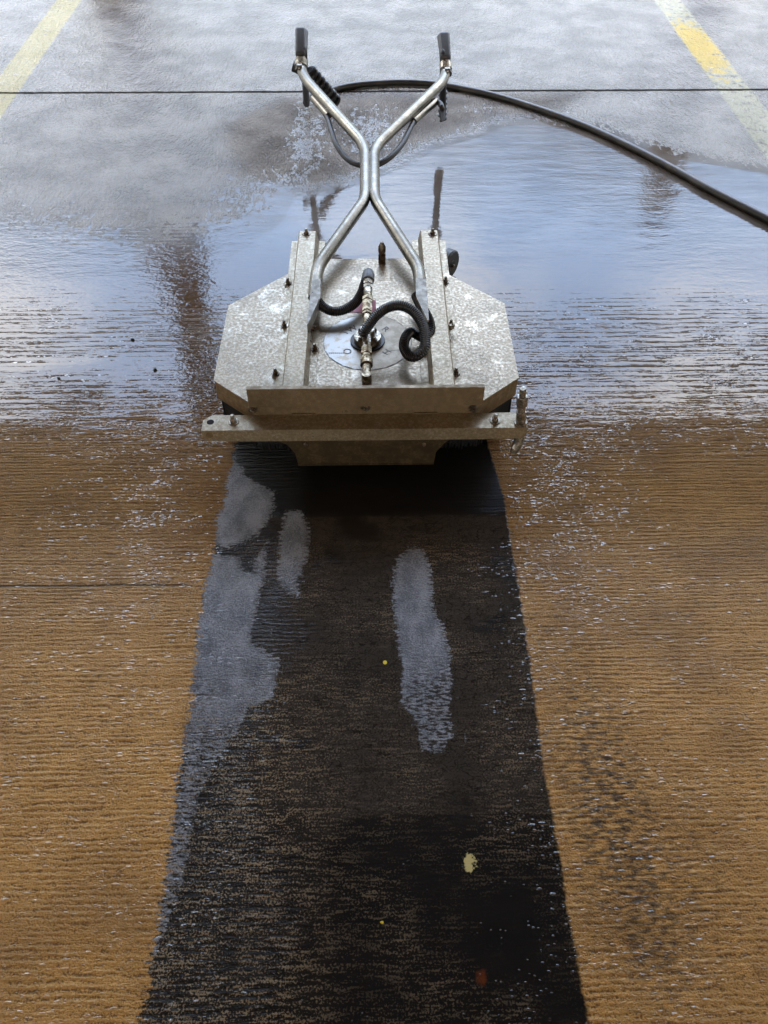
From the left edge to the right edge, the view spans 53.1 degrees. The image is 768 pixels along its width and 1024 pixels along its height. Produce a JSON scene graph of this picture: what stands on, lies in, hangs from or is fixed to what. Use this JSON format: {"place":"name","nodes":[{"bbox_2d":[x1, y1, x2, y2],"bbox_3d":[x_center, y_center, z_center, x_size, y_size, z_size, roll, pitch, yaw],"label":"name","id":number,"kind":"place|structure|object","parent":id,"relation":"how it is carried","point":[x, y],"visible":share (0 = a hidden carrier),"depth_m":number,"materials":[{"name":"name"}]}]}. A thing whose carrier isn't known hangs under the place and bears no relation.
{"place":"outdoors","nodes":[
{"label":"outdoors","id":0,"kind":"place"},
{"bbox_2d":[0,0,767,1023],"bbox_3d":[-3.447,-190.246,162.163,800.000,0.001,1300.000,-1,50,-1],"label":"ground","id":1,"kind":"structure","parent":0,"point":[248,774],"depth_m":1.87,"materials":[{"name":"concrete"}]},
{"bbox_2d":[201,27,527,465],"bbox_3d":[-0.063,-1.103,2.599,0.815,0.445,2.260,-1,50,-1],"label":"surface cleaner","id":2,"kind":"object","parent":1,"relation":"on","point":[324,359],"visible":1,"depth_m":2.05,"materials":[{"name":"metal"}]},
{"bbox_2d":[303,79,767,223],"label":"pressure hose","id":3,"kind":"object","parent":1,"relation":"on","point":[696,181],"visible":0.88,"depth_m":3.37,"materials":[{"name":"black rubber"}]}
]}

